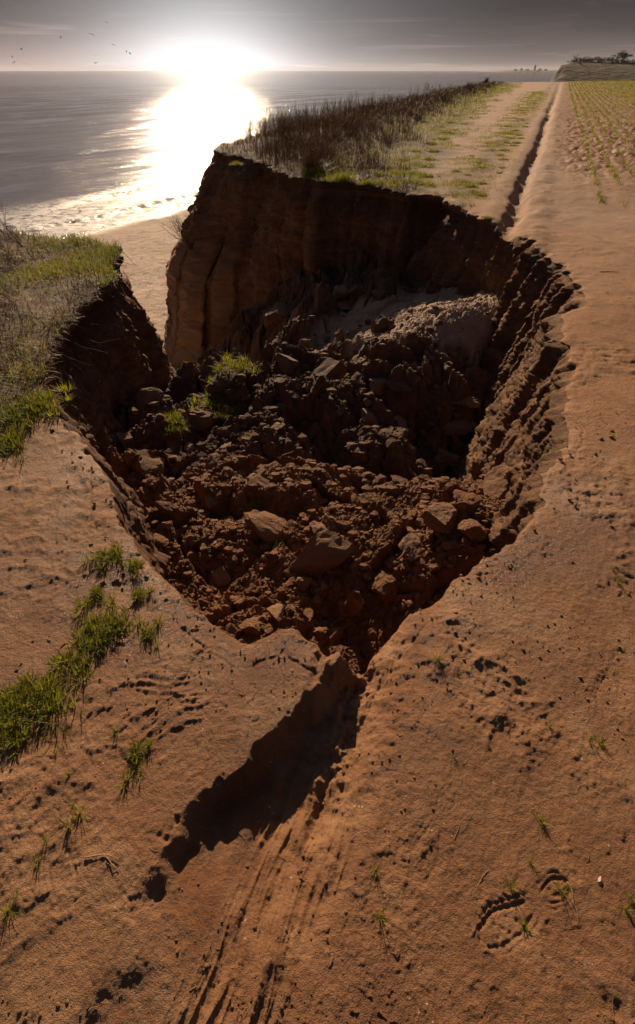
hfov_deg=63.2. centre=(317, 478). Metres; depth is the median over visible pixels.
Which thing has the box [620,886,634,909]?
sprout
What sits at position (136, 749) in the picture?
grass tuft
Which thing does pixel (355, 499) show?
clay clod
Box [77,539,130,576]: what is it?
grass tuft
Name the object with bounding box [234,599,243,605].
clay clod
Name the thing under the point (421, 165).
grass tuft
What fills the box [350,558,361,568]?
clay clod
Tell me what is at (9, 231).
bramble
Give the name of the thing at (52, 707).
grass tuft
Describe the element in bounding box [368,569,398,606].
clay block
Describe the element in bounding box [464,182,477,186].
grass tuft
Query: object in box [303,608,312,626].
clay clod
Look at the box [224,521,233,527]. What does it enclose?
clay clod
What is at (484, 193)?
grass tuft
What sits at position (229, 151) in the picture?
weed clump
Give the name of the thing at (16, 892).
sprout
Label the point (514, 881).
sprout
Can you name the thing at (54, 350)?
dry grass
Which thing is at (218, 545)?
clay clod
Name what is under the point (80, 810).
sprout
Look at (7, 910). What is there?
sprout
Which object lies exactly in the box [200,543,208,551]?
clay clod
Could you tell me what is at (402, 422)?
clay clod
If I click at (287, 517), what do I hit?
clay clod
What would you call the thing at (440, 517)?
clay block
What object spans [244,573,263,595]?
clay block
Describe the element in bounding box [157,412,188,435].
grass tuft
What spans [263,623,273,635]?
clay block
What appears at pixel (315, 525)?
clay clod
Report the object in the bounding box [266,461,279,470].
clay clod
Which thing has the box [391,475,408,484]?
clay clod
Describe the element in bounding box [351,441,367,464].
clay clod
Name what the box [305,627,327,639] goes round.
clay clod
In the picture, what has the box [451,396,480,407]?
clay clod
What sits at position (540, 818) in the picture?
sprout
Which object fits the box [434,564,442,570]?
clay clod
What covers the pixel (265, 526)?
clay block
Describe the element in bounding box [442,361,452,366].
clay clod
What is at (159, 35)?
sky
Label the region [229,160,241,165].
grass tussock
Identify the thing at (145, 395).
clay clod
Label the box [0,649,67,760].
grass tuft
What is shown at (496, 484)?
clay block
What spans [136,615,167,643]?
grass tuft
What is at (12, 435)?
grass tuft
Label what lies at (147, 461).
clay clod
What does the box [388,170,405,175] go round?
grass tuft
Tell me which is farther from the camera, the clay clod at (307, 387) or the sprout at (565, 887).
the clay clod at (307, 387)
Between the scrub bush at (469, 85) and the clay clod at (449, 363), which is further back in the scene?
the scrub bush at (469, 85)
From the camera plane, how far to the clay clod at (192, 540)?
3.31 m
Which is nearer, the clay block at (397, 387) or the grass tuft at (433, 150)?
the clay block at (397, 387)
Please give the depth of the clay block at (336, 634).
2.94 m
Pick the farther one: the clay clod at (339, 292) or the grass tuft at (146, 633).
the clay clod at (339, 292)
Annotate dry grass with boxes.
[0,222,113,403]
[1,139,396,395]
[214,83,510,191]
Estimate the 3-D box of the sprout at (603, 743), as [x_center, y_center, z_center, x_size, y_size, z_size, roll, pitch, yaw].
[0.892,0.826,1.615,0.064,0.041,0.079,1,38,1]
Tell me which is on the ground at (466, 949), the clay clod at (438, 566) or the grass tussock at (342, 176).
the grass tussock at (342, 176)
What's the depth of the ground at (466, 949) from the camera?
1.60 m
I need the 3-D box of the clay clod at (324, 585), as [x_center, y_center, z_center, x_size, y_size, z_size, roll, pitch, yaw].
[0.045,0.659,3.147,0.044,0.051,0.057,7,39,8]
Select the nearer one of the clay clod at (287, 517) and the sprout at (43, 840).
the sprout at (43, 840)
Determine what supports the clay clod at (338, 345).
on the rubble floor
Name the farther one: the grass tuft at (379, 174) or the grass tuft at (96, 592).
the grass tuft at (379, 174)
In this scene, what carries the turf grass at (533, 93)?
on the ground at (466, 949)
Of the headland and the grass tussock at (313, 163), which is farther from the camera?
the headland
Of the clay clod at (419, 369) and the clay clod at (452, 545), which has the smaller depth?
the clay clod at (452, 545)
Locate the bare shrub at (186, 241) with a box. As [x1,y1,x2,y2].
[157,207,200,250]
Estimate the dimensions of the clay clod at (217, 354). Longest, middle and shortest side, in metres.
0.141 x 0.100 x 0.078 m
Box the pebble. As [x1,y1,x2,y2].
[598,876,601,885]
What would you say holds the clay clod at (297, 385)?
on the rubble floor
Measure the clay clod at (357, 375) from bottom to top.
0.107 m
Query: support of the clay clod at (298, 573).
on the rubble floor
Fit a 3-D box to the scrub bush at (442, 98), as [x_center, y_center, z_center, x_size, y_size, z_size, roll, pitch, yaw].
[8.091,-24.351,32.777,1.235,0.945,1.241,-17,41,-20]
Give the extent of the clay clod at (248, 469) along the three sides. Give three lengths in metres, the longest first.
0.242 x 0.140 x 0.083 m
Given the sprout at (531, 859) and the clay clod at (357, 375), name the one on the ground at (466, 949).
the sprout at (531, 859)
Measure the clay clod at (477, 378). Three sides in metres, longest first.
0.552 x 0.544 x 0.484 m
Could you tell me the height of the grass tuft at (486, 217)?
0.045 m
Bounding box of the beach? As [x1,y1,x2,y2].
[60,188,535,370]
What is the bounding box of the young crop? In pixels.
[568,80,634,206]
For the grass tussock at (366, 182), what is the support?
on the ground at (466, 949)
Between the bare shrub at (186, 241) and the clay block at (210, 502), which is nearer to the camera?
the clay block at (210, 502)
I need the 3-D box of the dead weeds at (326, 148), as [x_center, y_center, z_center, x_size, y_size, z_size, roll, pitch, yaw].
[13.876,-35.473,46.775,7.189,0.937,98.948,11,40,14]
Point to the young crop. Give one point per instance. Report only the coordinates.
(624, 83)
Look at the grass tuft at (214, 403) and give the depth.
5.70 m
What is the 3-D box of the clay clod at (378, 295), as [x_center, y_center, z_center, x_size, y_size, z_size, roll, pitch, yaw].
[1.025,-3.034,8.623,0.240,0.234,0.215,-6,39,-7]
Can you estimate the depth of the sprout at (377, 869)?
1.36 m
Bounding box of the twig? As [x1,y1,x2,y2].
[84,854,118,859]
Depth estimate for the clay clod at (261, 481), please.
3.91 m
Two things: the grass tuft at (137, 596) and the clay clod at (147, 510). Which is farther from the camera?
the clay clod at (147, 510)
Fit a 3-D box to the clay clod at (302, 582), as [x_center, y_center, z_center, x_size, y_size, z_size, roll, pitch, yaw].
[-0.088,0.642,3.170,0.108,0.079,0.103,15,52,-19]
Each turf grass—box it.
[0,229,121,408]
[218,82,522,188]
[411,91,552,221]
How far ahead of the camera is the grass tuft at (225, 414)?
5.55 m
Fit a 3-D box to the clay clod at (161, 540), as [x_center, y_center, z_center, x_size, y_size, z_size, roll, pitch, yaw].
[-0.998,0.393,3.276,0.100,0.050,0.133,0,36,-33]
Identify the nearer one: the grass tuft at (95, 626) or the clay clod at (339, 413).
the grass tuft at (95, 626)
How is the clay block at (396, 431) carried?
on the rubble floor
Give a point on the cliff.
(259, 236)
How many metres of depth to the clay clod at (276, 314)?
9.75 m
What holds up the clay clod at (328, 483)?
on the rubble floor
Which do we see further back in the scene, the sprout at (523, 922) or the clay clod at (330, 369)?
the clay clod at (330, 369)
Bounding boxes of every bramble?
[0,206,24,246]
[1,198,9,240]
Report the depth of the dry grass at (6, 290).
4.68 m
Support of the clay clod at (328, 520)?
on the rubble floor
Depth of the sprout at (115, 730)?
1.64 m
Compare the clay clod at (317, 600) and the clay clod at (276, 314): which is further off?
the clay clod at (276, 314)
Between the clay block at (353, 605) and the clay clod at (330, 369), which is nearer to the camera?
the clay block at (353, 605)
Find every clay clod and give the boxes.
[116,432,133,446]
[134,450,163,477]
[136,387,163,406]
[143,507,150,515]
[147,401,158,405]
[152,533,168,547]
[184,442,195,452]
[185,409,213,431]
[185,533,198,547]
[190,393,201,398]
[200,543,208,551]
[205,454,219,468]
[207,536,224,546]
[211,565,230,587]
[212,351,222,358]
[213,425,231,435]
[214,520,224,529]
[215,541,221,549]
[221,441,231,447]
[221,466,234,477]
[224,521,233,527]
[225,623,237,633]
[227,421,241,432]
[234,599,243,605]
[238,436,248,444]
[242,465,252,476]
[246,473,269,487]
[256,468,265,476]
[262,441,274,454]
[263,302,292,330]
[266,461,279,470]
[271,422,284,431]
[273,377,288,388]
[275,353,297,373]
[277,414,286,419]
[284,514,297,521]
[285,604,296,611]
[289,562,307,578]
[293,381,300,389]
[295,576,312,590]
[301,516,308,523]
[302,382,310,393]
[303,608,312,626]
[305,526,311,532]
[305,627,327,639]
[309,358,346,385]
[310,521,325,533]
[312,594,322,604]
[321,512,338,530]
[321,581,327,589]
[325,480,332,487]
[333,285,349,300]
[335,341,341,350]
[337,405,345,415]
[346,284,359,295]
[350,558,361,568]
[351,372,363,379]
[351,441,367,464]
[351,494,360,504]
[360,408,377,424]
[363,398,371,406]
[371,290,385,300]
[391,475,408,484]
[394,415,407,427]
[412,510,417,517]
[415,366,421,372]
[426,344,432,353]
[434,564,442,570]
[441,541,458,549]
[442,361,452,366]
[450,501,464,507]
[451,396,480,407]
[453,489,482,518]
[462,367,496,404]
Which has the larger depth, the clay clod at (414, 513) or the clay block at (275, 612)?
the clay clod at (414, 513)
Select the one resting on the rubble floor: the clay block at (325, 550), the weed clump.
the clay block at (325, 550)
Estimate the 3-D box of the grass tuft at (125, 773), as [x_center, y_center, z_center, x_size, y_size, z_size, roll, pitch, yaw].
[-0.557,0.876,1.529,0.090,0.042,0.124,20,43,24]
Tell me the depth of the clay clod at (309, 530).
3.50 m
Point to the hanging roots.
(85, 340)
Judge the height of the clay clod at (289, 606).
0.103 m
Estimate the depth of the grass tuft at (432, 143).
14.57 m
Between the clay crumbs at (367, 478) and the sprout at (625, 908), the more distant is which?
the clay crumbs at (367, 478)
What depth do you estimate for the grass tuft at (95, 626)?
1.96 m
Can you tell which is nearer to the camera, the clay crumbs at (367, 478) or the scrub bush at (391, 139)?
the clay crumbs at (367, 478)
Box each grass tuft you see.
[0,381,76,419]
[0,387,62,430]
[0,417,49,463]
[0,644,96,757]
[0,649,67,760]
[0,706,34,753]
[46,637,97,687]
[59,587,151,685]
[76,582,107,608]
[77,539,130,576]
[113,754,148,796]
[122,556,145,577]
[124,736,154,761]
[128,584,155,602]
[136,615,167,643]
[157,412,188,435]
[159,409,185,430]
[182,390,248,412]
[204,350,260,382]
[213,400,240,419]
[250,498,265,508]
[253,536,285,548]
[374,171,394,176]
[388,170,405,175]
[401,178,433,184]
[414,172,440,177]
[415,162,433,167]
[420,156,438,160]
[422,141,443,144]
[426,148,442,152]
[432,136,451,139]
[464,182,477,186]
[473,191,488,196]
[481,215,493,218]
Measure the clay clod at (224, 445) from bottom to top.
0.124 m
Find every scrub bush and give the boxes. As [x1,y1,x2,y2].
[326,128,345,142]
[346,139,367,154]
[371,122,412,143]
[409,108,429,122]
[439,89,454,102]
[463,80,474,89]
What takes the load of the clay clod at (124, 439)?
on the rubble floor
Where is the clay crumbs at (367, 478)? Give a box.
[118,283,504,623]
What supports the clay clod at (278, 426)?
on the rubble floor
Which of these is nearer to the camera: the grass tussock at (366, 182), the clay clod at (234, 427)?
the clay clod at (234, 427)
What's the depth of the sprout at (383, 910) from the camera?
1.28 m
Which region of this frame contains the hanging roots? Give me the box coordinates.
[57,157,390,423]
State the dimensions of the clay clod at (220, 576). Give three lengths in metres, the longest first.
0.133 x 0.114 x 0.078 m
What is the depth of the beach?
27.36 m
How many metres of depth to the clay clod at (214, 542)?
3.39 m
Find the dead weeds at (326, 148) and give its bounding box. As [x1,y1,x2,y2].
[221,80,504,180]
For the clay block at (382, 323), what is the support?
on the rubble floor
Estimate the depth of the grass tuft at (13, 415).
3.11 m
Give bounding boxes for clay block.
[143,476,159,491]
[152,501,172,512]
[204,495,221,509]
[206,367,239,396]
[240,617,259,635]
[244,509,288,548]
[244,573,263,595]
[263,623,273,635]
[267,603,283,622]
[289,527,352,573]
[328,626,345,642]
[343,591,363,617]
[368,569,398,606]
[369,378,386,395]
[371,315,394,332]
[380,426,408,438]
[383,380,412,393]
[398,532,422,561]
[422,502,458,533]
[433,449,461,468]
[444,419,478,437]
[457,518,486,541]
[483,465,510,500]
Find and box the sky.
[0,0,634,70]
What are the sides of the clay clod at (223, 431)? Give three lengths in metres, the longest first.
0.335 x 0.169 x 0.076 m
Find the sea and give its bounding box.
[0,71,555,238]
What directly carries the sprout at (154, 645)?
on the ground at (466, 949)
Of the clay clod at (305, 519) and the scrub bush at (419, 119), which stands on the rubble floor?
the clay clod at (305, 519)
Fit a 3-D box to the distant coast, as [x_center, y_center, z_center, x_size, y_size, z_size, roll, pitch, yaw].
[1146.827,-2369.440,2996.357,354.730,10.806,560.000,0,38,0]
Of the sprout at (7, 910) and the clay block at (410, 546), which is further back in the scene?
the clay block at (410, 546)
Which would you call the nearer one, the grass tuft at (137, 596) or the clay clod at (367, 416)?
the grass tuft at (137, 596)
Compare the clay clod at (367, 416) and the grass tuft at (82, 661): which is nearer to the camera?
the grass tuft at (82, 661)
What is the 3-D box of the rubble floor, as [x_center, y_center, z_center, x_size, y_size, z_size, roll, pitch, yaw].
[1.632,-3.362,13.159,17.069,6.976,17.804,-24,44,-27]
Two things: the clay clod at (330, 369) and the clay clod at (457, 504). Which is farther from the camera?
the clay clod at (330, 369)
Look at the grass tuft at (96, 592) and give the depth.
2.08 m
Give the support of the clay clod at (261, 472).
on the rubble floor
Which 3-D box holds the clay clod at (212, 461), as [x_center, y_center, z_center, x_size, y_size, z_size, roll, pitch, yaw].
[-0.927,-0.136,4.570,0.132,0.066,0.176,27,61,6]
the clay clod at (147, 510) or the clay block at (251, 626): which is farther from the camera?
the clay clod at (147, 510)
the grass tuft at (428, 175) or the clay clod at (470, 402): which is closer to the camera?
the clay clod at (470, 402)
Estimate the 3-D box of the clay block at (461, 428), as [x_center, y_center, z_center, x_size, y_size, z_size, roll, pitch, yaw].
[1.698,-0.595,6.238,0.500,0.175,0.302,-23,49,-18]
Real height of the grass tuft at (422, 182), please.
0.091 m
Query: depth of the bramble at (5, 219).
6.29 m
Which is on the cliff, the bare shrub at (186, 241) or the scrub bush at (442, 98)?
the bare shrub at (186, 241)
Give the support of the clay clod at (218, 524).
on the rubble floor
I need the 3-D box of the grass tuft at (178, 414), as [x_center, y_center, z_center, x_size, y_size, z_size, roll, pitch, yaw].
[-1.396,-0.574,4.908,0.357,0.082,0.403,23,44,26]
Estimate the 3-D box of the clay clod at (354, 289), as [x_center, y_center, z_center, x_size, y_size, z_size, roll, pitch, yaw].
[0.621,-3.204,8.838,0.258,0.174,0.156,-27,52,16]
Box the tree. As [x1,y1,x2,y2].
[615,50,633,59]
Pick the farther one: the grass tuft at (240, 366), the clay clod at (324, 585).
the grass tuft at (240, 366)
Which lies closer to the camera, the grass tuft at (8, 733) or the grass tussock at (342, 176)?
the grass tuft at (8, 733)
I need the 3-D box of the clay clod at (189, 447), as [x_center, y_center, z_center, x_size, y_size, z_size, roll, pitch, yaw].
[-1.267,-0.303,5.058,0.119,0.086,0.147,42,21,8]
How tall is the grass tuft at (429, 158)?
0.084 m
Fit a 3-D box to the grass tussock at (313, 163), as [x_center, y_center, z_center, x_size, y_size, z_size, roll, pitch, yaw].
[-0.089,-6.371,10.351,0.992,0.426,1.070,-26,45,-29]
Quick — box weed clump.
[223,144,236,156]
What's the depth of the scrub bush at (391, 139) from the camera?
14.53 m
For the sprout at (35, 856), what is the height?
0.034 m
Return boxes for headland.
[550,61,634,81]
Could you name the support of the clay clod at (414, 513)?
on the rubble floor
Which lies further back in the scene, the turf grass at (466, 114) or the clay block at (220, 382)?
the turf grass at (466, 114)
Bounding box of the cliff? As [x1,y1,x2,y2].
[41,120,584,656]
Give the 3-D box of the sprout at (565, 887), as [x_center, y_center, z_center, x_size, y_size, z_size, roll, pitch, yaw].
[0.627,1.051,1.323,0.068,0.035,0.055,13,40,16]
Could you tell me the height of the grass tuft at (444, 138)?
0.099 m
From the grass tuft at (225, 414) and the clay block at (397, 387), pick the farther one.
the clay block at (397, 387)
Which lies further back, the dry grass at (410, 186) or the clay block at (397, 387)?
the dry grass at (410, 186)
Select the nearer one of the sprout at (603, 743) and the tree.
the sprout at (603, 743)
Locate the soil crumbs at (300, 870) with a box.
[0,418,634,1023]
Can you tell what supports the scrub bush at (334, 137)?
on the ground at (466, 949)
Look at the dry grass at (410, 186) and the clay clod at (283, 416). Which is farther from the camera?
the dry grass at (410, 186)
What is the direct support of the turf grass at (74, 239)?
on the ground at (466, 949)
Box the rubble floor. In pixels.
[97,237,584,674]
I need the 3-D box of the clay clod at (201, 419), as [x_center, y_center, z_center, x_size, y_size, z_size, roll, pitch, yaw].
[-1.216,-0.605,5.365,0.284,0.235,0.254,-13,40,-16]
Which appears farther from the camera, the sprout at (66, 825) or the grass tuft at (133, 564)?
the grass tuft at (133, 564)
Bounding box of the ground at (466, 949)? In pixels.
[0,81,634,1023]
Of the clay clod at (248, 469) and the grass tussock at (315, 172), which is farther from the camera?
the grass tussock at (315, 172)
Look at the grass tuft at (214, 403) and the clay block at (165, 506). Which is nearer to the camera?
the clay block at (165, 506)
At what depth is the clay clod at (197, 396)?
5.92 m
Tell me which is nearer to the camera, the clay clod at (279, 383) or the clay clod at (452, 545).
the clay clod at (452, 545)
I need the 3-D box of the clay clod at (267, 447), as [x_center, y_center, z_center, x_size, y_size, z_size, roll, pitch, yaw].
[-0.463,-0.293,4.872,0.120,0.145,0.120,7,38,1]
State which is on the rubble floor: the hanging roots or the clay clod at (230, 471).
the clay clod at (230, 471)
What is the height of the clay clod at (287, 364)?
0.236 m
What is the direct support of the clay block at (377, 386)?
on the rubble floor
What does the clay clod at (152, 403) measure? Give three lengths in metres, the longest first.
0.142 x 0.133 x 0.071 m
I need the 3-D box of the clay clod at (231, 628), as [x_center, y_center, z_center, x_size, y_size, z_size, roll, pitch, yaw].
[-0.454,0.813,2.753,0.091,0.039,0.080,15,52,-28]
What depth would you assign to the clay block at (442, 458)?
5.89 m
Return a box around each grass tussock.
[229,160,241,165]
[293,151,328,173]
[298,166,328,176]
[326,169,362,182]
[357,177,376,185]
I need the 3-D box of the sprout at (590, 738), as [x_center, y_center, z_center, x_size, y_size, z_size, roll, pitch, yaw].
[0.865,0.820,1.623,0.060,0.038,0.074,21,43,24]
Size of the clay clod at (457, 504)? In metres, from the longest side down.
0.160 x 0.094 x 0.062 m
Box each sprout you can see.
[0,894,22,932]
[5,886,25,910]
[26,851,46,871]
[36,830,58,847]
[55,810,75,842]
[66,800,87,829]
[107,723,121,738]
[147,637,163,652]
[367,861,385,881]
[368,905,391,930]
[431,651,444,666]
[505,874,521,894]
[518,912,533,932]
[525,853,537,867]
[528,808,552,835]
[547,876,573,899]
[585,731,601,751]
[590,731,612,748]
[615,894,633,920]
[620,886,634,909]
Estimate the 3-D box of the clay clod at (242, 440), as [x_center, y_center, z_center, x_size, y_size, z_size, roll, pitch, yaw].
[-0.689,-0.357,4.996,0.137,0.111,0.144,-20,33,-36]
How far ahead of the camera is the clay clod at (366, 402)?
5.70 m
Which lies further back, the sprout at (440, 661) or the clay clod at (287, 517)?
the clay clod at (287, 517)
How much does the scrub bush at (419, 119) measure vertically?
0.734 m
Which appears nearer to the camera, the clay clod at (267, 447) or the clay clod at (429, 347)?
the clay clod at (267, 447)
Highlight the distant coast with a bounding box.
[479,70,556,71]
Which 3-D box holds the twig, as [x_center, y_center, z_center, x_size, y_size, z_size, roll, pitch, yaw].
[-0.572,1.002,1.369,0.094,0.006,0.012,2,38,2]
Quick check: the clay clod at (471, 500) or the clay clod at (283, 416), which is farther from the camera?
the clay clod at (283, 416)
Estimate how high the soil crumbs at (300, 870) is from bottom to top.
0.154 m
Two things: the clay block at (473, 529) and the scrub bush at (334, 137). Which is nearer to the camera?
the clay block at (473, 529)
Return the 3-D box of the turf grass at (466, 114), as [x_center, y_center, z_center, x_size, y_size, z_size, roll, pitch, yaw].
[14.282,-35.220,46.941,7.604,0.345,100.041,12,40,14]
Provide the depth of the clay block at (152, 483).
3.99 m
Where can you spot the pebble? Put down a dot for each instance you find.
(599, 880)
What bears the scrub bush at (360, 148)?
on the ground at (466, 949)
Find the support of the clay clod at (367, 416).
on the rubble floor
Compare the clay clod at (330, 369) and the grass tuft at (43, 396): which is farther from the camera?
the clay clod at (330, 369)
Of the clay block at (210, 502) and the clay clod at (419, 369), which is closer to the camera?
the clay block at (210, 502)

